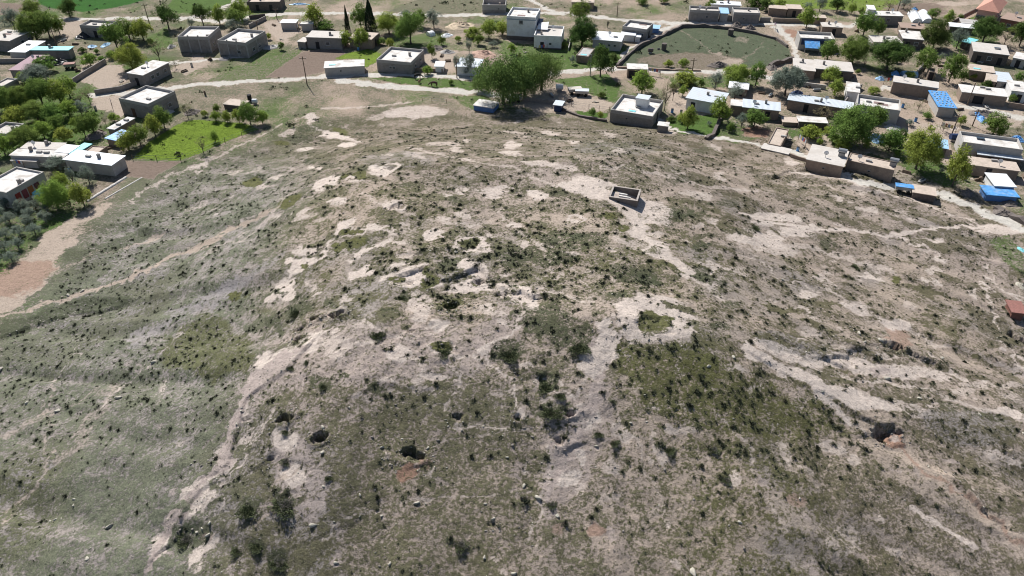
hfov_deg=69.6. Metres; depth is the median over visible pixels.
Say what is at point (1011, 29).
leafy tree
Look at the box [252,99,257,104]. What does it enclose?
water tank
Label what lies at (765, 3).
dark tree
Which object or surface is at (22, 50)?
long shed
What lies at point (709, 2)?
leafy tree
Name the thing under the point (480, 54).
earth heap
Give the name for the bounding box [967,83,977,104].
utility pole
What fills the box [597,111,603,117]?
lime green tree
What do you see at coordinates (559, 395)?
thorn bush
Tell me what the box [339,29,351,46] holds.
lime green tree
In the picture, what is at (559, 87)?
water tank
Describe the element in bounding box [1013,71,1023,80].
leafy tree
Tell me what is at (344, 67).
roadside shed
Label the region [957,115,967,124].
lime green tree
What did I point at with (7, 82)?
shed
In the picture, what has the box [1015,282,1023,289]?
stone heap
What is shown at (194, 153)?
post fence
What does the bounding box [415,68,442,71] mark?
boundary wall
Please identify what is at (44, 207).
olive tree
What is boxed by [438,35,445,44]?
leafy tree
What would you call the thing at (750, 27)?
gravel heap
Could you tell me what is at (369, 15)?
cypress
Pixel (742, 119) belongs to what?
silvery tree
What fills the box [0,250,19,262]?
olive tree
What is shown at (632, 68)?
open shed
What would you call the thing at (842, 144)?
lime green tree
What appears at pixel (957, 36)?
silvery tree
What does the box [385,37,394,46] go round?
lime green tree
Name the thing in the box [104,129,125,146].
tarp shed
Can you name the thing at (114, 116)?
lime green tree
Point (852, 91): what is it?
flat roofed house
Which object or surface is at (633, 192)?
walled enclosure
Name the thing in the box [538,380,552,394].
thorn bush
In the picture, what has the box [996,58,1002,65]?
door
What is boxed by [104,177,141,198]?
plant cover
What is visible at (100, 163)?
barn
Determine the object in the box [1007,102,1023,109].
boundary wall
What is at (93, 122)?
leafy tree
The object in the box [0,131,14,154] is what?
lime green tree
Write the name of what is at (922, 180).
trough
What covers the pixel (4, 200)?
olive tree
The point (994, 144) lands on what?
house
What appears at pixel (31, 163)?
farm wing
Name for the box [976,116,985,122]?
blue tarpaulin
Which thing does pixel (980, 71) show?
barn
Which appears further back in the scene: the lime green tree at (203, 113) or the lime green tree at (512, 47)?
the lime green tree at (512, 47)
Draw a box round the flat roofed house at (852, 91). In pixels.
[844,81,860,101]
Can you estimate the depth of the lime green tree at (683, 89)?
176.56 m
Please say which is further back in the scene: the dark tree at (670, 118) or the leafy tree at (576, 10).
the leafy tree at (576, 10)
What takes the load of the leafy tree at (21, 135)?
on the ground at (778, 534)
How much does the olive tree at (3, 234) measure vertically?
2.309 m
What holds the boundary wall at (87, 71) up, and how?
on the ground at (778, 534)
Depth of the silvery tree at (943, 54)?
195.42 m
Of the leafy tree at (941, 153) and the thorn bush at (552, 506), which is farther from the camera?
the leafy tree at (941, 153)
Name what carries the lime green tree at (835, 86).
on the ground at (778, 534)
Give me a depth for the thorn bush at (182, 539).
73.36 m
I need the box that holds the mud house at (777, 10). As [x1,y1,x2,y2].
[768,5,787,16]
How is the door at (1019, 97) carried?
in the white house at (1011, 87)
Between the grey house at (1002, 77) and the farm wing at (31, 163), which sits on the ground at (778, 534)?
the grey house at (1002, 77)
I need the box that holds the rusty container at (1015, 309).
[1005,299,1023,320]
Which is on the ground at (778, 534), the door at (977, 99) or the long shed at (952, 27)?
the long shed at (952, 27)
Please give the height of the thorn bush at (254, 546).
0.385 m
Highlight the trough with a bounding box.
[918,178,925,183]
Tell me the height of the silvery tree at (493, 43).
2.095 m
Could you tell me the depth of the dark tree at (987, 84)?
179.98 m
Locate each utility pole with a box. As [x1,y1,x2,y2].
[299,56,307,84]
[952,114,962,132]
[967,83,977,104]
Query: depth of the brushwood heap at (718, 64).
193.10 m
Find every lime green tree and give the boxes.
[0,104,29,122]
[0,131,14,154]
[27,178,69,207]
[33,120,52,138]
[44,77,72,102]
[50,169,71,189]
[52,125,73,141]
[54,75,79,96]
[55,98,77,117]
[66,181,92,205]
[68,117,75,127]
[80,52,96,66]
[106,50,115,58]
[106,112,119,121]
[110,41,150,68]
[114,129,140,151]
[127,15,153,40]
[141,113,162,135]
[200,109,207,116]
[207,3,226,23]
[209,129,220,141]
[210,111,220,120]
[220,110,230,122]
[229,0,253,15]
[231,108,243,122]
[254,110,268,123]
[301,1,325,26]
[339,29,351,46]
[351,25,369,46]
[371,9,398,33]
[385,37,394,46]
[421,65,432,74]
[454,35,461,41]
[478,17,498,38]
[496,19,506,34]
[507,42,516,51]
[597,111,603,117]
[628,69,656,93]
[663,59,673,66]
[676,58,689,66]
[678,85,687,95]
[678,104,699,128]
[710,94,733,120]
[721,62,753,84]
[775,0,786,5]
[797,6,820,27]
[816,138,823,144]
[821,65,840,82]
[824,125,836,133]
[826,78,844,95]
[833,138,851,149]
[848,2,857,13]
[862,139,871,148]
[867,86,880,94]
[902,123,949,169]
[904,70,916,77]
[944,9,956,21]
[945,142,975,186]
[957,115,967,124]
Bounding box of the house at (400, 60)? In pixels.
[376,47,424,74]
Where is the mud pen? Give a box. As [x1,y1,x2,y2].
[767,127,788,146]
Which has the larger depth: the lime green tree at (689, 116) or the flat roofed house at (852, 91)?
the flat roofed house at (852, 91)
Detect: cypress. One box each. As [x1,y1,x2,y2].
[343,5,350,32]
[364,0,376,31]
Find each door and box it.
[628,71,637,77]
[803,104,808,112]
[928,72,933,79]
[972,96,983,104]
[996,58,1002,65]
[1014,60,1020,67]
[1015,94,1021,102]
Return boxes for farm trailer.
[63,62,80,69]
[567,86,582,94]
[575,88,593,96]
[895,182,913,194]
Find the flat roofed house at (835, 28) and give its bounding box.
[819,21,843,35]
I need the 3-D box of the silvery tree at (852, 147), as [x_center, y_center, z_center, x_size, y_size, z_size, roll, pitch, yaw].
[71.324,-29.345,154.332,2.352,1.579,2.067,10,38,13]
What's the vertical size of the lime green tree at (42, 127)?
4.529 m
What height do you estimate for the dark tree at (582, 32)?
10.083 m
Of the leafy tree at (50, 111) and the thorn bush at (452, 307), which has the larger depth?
the leafy tree at (50, 111)
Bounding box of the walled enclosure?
[609,185,640,207]
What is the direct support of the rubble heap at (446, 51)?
on the ground at (778, 534)
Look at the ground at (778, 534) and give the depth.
90.99 m
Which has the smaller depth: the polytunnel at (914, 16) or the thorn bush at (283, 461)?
the thorn bush at (283, 461)
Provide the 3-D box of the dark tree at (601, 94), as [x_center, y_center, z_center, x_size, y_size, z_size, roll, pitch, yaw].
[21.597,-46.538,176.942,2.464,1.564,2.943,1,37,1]
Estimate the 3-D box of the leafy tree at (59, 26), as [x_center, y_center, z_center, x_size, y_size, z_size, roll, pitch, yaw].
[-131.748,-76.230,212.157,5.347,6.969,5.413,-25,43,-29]
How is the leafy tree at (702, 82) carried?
on the ground at (778, 534)
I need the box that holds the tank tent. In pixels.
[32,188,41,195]
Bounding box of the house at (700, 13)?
[688,5,719,21]
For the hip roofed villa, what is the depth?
220.32 m
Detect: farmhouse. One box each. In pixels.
[0,167,47,208]
[897,28,923,49]
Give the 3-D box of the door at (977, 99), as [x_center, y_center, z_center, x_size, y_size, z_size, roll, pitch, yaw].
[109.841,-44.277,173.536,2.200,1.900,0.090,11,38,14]
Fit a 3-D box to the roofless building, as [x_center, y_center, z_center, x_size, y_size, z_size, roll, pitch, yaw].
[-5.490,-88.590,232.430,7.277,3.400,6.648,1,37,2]
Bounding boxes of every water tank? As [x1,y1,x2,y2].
[247,94,251,101]
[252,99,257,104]
[556,84,562,91]
[661,43,666,50]
[728,28,733,35]
[949,133,958,141]
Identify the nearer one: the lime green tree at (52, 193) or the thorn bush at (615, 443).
the thorn bush at (615, 443)
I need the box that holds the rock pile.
[168,44,175,48]
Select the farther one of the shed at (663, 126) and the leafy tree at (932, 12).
the leafy tree at (932, 12)
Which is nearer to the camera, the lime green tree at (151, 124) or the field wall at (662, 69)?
the lime green tree at (151, 124)
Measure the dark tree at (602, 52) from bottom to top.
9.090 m
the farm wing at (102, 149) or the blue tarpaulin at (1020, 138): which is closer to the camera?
the farm wing at (102, 149)
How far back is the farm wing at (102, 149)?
151.28 m
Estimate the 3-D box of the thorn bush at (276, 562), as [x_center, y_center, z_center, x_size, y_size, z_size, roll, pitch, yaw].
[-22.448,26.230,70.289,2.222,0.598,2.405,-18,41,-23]
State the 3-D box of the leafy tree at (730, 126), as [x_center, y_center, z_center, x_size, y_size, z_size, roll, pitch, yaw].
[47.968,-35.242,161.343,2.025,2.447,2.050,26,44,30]
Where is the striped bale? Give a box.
[426,30,435,36]
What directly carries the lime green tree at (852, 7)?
on the ground at (778, 534)
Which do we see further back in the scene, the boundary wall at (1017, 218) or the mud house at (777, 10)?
the mud house at (777, 10)
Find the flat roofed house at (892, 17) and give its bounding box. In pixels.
[874,8,903,25]
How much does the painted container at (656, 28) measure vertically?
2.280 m
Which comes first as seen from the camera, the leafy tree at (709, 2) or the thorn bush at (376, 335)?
the thorn bush at (376, 335)
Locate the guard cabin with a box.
[553,100,564,111]
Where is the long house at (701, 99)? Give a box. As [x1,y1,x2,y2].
[685,87,728,114]
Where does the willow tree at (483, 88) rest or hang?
on the ground at (778, 534)
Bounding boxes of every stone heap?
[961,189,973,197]
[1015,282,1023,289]
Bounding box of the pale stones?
[16,130,1023,575]
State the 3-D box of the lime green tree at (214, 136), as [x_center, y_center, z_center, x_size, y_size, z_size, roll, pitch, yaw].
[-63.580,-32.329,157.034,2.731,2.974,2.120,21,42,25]
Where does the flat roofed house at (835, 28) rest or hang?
on the ground at (778, 534)
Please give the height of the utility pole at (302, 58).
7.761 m
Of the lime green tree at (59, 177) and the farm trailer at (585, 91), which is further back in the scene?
the farm trailer at (585, 91)
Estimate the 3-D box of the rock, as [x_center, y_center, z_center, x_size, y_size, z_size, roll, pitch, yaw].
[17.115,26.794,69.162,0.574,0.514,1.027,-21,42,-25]
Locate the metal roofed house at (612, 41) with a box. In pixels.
[592,31,624,50]
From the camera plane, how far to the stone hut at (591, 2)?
232.96 m
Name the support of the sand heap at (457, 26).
on the ground at (778, 534)
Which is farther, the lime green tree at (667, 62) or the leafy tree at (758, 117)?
the lime green tree at (667, 62)
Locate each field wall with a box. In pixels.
[616,23,788,66]
[617,66,700,71]
[768,56,793,65]
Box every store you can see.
[781,116,797,126]
[796,116,827,129]
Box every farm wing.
[9,146,68,166]
[10,158,40,167]
[19,140,66,149]
[54,144,79,152]
[68,143,91,153]
[86,146,108,152]
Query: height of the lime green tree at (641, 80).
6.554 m
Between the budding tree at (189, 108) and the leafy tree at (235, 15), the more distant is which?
the leafy tree at (235, 15)
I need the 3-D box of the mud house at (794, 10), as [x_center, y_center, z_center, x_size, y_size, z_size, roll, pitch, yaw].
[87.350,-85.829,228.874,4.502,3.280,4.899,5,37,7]
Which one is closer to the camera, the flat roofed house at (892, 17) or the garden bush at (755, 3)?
the flat roofed house at (892, 17)
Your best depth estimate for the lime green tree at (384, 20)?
210.85 m
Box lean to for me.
[960,38,977,49]
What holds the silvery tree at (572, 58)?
on the ground at (778, 534)
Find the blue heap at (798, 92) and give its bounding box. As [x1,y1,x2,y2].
[791,90,802,93]
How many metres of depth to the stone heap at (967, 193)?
139.73 m
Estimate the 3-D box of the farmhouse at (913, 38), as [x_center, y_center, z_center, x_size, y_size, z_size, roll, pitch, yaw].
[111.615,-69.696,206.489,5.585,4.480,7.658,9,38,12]
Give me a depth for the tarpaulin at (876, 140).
158.00 m
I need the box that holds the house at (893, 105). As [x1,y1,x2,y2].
[854,94,900,124]
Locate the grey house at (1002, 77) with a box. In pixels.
[994,71,1012,88]
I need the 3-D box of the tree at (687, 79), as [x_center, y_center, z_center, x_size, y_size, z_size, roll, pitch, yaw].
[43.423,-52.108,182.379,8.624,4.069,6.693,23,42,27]
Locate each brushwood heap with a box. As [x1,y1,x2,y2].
[85,130,106,140]
[184,109,200,115]
[434,45,442,51]
[706,61,729,67]
[766,64,776,70]
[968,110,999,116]
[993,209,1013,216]
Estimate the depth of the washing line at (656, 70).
187.69 m
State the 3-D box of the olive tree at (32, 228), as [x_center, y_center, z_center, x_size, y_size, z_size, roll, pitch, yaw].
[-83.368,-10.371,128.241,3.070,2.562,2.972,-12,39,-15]
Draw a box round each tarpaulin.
[101,43,110,47]
[289,3,309,4]
[441,33,452,37]
[871,134,880,143]
[875,76,884,80]
[891,71,899,75]
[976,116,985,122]
[1011,135,1023,142]
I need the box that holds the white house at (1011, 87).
[1004,80,1023,102]
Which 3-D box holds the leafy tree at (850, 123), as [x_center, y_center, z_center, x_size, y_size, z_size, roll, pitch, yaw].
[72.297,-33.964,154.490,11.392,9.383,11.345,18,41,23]
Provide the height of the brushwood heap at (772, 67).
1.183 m
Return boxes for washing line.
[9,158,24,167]
[648,68,660,73]
[798,134,806,146]
[940,122,957,132]
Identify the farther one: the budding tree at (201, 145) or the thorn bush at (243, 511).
the budding tree at (201, 145)
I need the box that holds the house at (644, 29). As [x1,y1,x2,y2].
[622,20,652,40]
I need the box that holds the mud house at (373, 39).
[348,32,378,48]
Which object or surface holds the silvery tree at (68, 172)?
on the ground at (778, 534)
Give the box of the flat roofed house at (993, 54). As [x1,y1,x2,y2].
[968,41,1009,65]
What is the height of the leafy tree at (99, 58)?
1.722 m
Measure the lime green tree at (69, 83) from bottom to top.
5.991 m
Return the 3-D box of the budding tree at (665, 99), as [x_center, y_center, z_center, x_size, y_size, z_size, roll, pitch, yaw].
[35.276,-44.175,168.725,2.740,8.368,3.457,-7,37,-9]
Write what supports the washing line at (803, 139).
on the ground at (778, 534)
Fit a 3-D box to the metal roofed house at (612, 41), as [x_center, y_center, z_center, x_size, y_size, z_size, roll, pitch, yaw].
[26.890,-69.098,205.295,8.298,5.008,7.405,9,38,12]
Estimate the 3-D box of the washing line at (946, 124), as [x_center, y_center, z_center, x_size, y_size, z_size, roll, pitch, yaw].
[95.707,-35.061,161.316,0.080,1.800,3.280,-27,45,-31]
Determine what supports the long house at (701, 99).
on the ground at (778, 534)
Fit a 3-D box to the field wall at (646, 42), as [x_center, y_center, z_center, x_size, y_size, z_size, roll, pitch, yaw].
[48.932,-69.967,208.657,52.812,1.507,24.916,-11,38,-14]
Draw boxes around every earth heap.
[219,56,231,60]
[472,50,495,59]
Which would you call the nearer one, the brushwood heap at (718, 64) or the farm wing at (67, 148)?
the farm wing at (67, 148)
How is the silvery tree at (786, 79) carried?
on the ground at (778, 534)
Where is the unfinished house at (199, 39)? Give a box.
[177,26,221,52]
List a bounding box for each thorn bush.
[176,532,191,552]
[228,545,242,559]
[234,502,258,518]
[247,542,262,553]
[266,497,294,520]
[267,558,289,572]
[277,457,290,466]
[280,430,289,435]
[288,308,299,320]
[319,383,327,390]
[368,331,385,342]
[397,295,407,300]
[438,348,450,359]
[445,305,456,309]
[454,539,469,553]
[495,348,518,363]
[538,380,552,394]
[540,403,565,421]
[545,501,557,509]
[552,391,565,400]
[567,341,591,354]
[593,431,604,437]
[610,440,620,448]
[663,447,676,456]
[706,447,719,453]
[721,476,731,485]
[850,264,859,269]
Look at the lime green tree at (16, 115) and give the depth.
162.69 m
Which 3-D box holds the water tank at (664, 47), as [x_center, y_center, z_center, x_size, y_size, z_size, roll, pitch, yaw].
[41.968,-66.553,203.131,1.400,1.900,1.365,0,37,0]
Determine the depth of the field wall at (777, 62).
194.66 m
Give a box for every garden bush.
[39,153,66,170]
[316,18,333,30]
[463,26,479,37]
[636,0,647,5]
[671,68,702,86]
[745,0,762,7]
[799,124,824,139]
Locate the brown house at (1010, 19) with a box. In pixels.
[999,12,1023,30]
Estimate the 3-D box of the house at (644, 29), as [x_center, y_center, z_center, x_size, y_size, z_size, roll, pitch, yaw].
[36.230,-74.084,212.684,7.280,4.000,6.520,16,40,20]
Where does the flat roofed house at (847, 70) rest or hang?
on the ground at (778, 534)
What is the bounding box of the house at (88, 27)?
[79,20,115,37]
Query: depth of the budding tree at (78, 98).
171.62 m
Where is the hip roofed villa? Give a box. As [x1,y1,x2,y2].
[974,0,1007,21]
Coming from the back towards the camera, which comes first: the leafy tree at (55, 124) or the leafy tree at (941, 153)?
the leafy tree at (55, 124)
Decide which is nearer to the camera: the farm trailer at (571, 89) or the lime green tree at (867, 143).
the lime green tree at (867, 143)
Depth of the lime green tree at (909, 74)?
185.44 m
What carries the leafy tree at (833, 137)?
on the ground at (778, 534)
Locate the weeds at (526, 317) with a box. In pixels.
[2,127,1021,575]
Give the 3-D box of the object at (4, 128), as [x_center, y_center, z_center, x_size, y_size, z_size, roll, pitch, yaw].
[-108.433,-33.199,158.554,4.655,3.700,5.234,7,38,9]
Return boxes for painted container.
[473,99,498,112]
[652,25,660,33]
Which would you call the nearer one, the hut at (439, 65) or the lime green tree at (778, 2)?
the hut at (439, 65)
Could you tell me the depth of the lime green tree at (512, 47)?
199.81 m
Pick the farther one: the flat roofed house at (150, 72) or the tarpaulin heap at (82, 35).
the tarpaulin heap at (82, 35)
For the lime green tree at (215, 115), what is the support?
on the ground at (778, 534)
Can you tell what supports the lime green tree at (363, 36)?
on the ground at (778, 534)
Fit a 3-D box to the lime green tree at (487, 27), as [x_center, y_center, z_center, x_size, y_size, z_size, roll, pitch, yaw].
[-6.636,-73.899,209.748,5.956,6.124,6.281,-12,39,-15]
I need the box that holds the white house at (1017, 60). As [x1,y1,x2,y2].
[1010,52,1023,68]
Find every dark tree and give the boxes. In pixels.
[55,0,76,16]
[77,47,86,51]
[150,4,180,28]
[189,3,210,25]
[567,15,599,45]
[585,43,615,75]
[597,91,605,97]
[610,52,618,61]
[667,116,675,121]
[760,0,774,10]
[827,0,847,11]
[866,36,918,69]
[898,128,908,141]
[920,17,953,48]
[969,15,1009,42]
[981,80,994,87]
[1008,21,1023,45]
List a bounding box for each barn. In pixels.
[62,150,127,175]
[787,93,853,116]
[890,75,938,98]
[897,22,925,32]
[927,90,956,117]
[966,64,994,80]
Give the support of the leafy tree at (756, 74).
on the ground at (778, 534)
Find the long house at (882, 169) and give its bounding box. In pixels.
[845,153,899,182]
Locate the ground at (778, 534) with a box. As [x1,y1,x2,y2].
[0,0,1023,575]
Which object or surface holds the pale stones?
on the ground at (778, 534)
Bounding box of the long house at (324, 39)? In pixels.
[305,30,346,49]
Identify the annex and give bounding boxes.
[719,7,728,21]
[730,99,742,115]
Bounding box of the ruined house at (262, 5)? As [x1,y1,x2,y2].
[247,0,284,10]
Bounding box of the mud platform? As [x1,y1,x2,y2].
[760,143,791,155]
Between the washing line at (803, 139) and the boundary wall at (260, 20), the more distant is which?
the boundary wall at (260, 20)
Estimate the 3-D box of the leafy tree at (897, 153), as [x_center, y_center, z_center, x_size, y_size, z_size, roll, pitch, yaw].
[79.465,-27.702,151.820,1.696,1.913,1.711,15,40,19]
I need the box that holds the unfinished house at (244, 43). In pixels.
[217,28,267,57]
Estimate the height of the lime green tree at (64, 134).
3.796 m
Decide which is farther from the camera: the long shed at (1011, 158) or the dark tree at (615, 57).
the dark tree at (615, 57)
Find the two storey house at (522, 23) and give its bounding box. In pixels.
[506,7,542,40]
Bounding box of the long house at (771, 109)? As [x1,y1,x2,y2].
[742,99,780,119]
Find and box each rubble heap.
[440,49,454,53]
[884,124,899,130]
[1001,200,1018,206]
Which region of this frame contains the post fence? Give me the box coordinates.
[131,125,258,159]
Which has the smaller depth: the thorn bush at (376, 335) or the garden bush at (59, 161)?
the thorn bush at (376, 335)
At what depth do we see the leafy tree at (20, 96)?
167.80 m
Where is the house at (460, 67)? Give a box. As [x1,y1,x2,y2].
[455,58,483,75]
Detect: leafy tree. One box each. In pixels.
[0,85,15,110]
[4,123,41,146]
[6,84,32,109]
[11,10,52,39]
[18,0,41,16]
[18,99,46,119]
[22,75,51,104]
[31,8,58,37]
[31,54,55,71]
[36,101,66,121]
[45,114,63,128]
[49,13,65,34]
[73,115,89,137]
[81,111,102,133]
[96,19,129,49]
[97,55,106,60]
[114,16,133,39]
[127,123,149,145]
[152,104,173,128]
[212,103,220,112]
[225,6,246,26]
[236,100,258,124]
[277,41,284,49]
[349,2,364,27]
[377,37,385,44]
[392,9,425,43]
[414,7,427,24]
[427,43,436,56]
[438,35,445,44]
[473,35,484,44]
[569,0,590,19]
[588,107,595,115]
[698,78,705,86]
[705,0,716,5]
[726,122,734,131]
[744,107,769,126]
[749,59,767,85]
[818,38,841,59]
[826,101,881,145]
[826,133,838,141]
[838,32,872,63]
[853,10,880,36]
[863,103,889,130]
[872,18,887,33]
[877,127,906,150]
[893,150,900,156]
[914,44,943,72]
[922,111,932,118]
[926,8,941,17]
[935,147,944,160]
[937,51,969,82]
[957,68,969,81]
[978,110,1014,134]
[995,128,1007,135]
[1007,27,1016,32]
[1008,93,1017,100]
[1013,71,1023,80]
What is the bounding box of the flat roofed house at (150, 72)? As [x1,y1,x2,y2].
[127,60,171,85]
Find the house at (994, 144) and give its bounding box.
[954,131,1022,156]
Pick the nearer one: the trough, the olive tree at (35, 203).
the olive tree at (35, 203)
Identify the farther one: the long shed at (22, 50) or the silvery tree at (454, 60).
the long shed at (22, 50)
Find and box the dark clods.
[0,127,1023,575]
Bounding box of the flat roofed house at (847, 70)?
[814,59,853,80]
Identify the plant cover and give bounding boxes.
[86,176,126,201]
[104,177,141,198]
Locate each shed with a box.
[0,78,19,88]
[8,40,45,58]
[8,55,49,77]
[29,44,74,58]
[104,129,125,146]
[106,117,136,134]
[223,99,248,109]
[280,19,298,29]
[297,37,307,48]
[300,21,314,30]
[324,59,364,75]
[576,47,594,62]
[627,63,647,77]
[657,121,669,132]
[711,0,741,11]
[728,81,748,96]
[813,14,826,24]
[911,184,936,202]
[940,139,948,155]
[947,22,974,34]
[958,18,977,23]
[976,151,1023,166]
[979,185,1019,201]
[983,172,1016,187]
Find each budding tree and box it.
[71,89,85,99]
[79,87,92,100]
[147,38,167,60]
[179,98,194,116]
[194,136,205,151]
[660,78,671,110]
[668,75,679,100]
[813,106,832,118]
[883,0,898,10]
[935,120,951,131]
[1001,30,1015,43]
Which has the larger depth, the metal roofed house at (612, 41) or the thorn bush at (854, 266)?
the metal roofed house at (612, 41)
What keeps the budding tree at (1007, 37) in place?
on the ground at (778, 534)
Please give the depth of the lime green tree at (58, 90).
171.26 m
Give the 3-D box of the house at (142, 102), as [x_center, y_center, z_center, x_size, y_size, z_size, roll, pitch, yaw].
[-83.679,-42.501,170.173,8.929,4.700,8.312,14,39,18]
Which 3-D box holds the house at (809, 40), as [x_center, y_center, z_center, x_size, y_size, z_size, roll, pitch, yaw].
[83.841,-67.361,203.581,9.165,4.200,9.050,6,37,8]
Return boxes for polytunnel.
[900,71,918,77]
[907,9,922,22]
[918,9,931,22]
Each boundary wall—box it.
[0,58,24,62]
[72,59,105,82]
[94,81,136,94]
[248,16,266,27]
[249,14,264,18]
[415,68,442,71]
[523,97,553,103]
[562,108,606,121]
[704,118,721,139]
[760,17,770,21]
[773,18,804,22]
[790,154,806,161]
[803,82,826,89]
[953,8,977,22]
[993,205,1023,224]
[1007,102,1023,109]
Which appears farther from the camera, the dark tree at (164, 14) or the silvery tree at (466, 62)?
the dark tree at (164, 14)
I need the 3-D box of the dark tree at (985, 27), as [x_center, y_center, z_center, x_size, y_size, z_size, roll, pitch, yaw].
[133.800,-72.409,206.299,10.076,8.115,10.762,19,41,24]
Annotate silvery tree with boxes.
[0,6,24,29]
[13,63,51,83]
[64,166,77,182]
[71,100,88,113]
[76,164,94,182]
[186,17,193,25]
[225,19,241,29]
[425,7,440,27]
[452,52,459,67]
[459,54,475,73]
[466,38,471,50]
[488,41,497,45]
[569,55,576,62]
[707,71,724,88]
[727,82,746,98]
[734,113,748,126]
[767,62,808,95]
[815,0,827,11]
[847,144,856,150]
[899,0,912,8]
[906,119,913,125]
[939,52,946,60]
[950,26,970,48]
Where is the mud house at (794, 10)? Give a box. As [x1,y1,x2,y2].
[786,4,802,16]
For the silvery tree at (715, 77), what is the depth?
179.54 m
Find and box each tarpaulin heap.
[50,58,69,65]
[75,32,89,39]
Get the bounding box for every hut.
[434,61,445,71]
[571,0,594,9]
[926,68,935,79]
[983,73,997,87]
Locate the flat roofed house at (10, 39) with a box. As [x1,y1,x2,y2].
[0,29,33,51]
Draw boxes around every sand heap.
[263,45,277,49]
[445,22,473,30]
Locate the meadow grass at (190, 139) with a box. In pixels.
[136,120,255,158]
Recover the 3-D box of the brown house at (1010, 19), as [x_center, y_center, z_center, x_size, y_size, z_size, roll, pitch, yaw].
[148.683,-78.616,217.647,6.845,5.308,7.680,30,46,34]
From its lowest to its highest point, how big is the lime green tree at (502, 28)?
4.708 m
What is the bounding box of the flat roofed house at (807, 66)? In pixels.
[792,58,815,79]
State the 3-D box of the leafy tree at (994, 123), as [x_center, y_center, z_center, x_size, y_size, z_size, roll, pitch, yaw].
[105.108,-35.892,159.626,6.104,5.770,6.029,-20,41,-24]
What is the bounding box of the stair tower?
[865,5,875,17]
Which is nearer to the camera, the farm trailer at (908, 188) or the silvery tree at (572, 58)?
the farm trailer at (908, 188)
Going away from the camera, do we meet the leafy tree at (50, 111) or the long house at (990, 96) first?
the leafy tree at (50, 111)
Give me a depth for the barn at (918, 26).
212.26 m
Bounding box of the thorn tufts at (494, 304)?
[0,126,1023,575]
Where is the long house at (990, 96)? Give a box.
[956,84,1007,106]
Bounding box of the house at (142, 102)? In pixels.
[119,85,178,118]
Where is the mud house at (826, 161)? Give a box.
[805,144,848,177]
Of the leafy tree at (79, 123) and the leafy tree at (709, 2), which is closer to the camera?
the leafy tree at (79, 123)
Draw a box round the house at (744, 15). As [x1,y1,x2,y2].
[731,7,759,23]
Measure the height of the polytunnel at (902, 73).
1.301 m
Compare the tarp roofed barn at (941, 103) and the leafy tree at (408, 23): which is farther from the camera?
the leafy tree at (408, 23)
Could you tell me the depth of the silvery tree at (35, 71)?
182.12 m
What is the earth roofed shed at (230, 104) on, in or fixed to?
on the ground at (778, 534)
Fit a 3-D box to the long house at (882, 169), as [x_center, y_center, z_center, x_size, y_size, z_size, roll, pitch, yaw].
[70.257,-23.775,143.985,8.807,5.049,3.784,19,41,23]
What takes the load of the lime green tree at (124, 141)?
on the ground at (778, 534)
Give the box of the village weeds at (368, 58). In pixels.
[0,0,1022,256]
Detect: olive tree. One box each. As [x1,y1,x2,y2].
[0,198,9,208]
[0,211,16,223]
[0,226,14,239]
[0,240,12,251]
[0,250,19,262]
[8,236,24,249]
[9,225,28,236]
[10,198,30,212]
[17,213,33,224]
[20,207,35,217]
[23,222,41,234]
[24,197,40,208]
[35,211,52,222]
[36,202,55,212]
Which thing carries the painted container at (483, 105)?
on the ground at (778, 534)
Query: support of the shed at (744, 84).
on the ground at (778, 534)
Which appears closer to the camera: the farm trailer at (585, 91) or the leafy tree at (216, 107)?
the leafy tree at (216, 107)
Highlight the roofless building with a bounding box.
[482,0,506,13]
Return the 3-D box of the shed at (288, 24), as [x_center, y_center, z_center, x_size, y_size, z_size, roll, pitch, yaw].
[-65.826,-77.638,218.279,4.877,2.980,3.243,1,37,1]
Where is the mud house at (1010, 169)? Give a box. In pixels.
[967,156,1020,180]
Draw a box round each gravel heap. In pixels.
[731,21,742,28]
[745,24,755,29]
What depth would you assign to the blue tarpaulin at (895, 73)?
188.07 m
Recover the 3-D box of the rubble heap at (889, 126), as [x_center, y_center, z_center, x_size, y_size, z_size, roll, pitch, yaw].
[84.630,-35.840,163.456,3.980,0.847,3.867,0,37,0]
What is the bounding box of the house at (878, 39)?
[868,35,902,46]
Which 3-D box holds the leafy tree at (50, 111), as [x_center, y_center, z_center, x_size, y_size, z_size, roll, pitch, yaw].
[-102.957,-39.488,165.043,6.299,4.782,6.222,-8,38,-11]
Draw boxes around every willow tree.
[470,49,537,108]
[471,76,490,91]
[514,53,543,96]
[515,48,563,91]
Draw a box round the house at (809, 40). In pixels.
[795,31,834,54]
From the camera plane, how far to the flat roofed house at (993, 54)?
194.90 m
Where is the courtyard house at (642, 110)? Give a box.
[610,94,662,127]
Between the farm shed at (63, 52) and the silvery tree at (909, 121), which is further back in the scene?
the farm shed at (63, 52)
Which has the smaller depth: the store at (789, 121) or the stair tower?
the store at (789, 121)
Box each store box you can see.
[621,31,635,41]
[634,34,640,41]
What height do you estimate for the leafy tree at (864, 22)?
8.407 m
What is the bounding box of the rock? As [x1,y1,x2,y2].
[689,567,695,575]

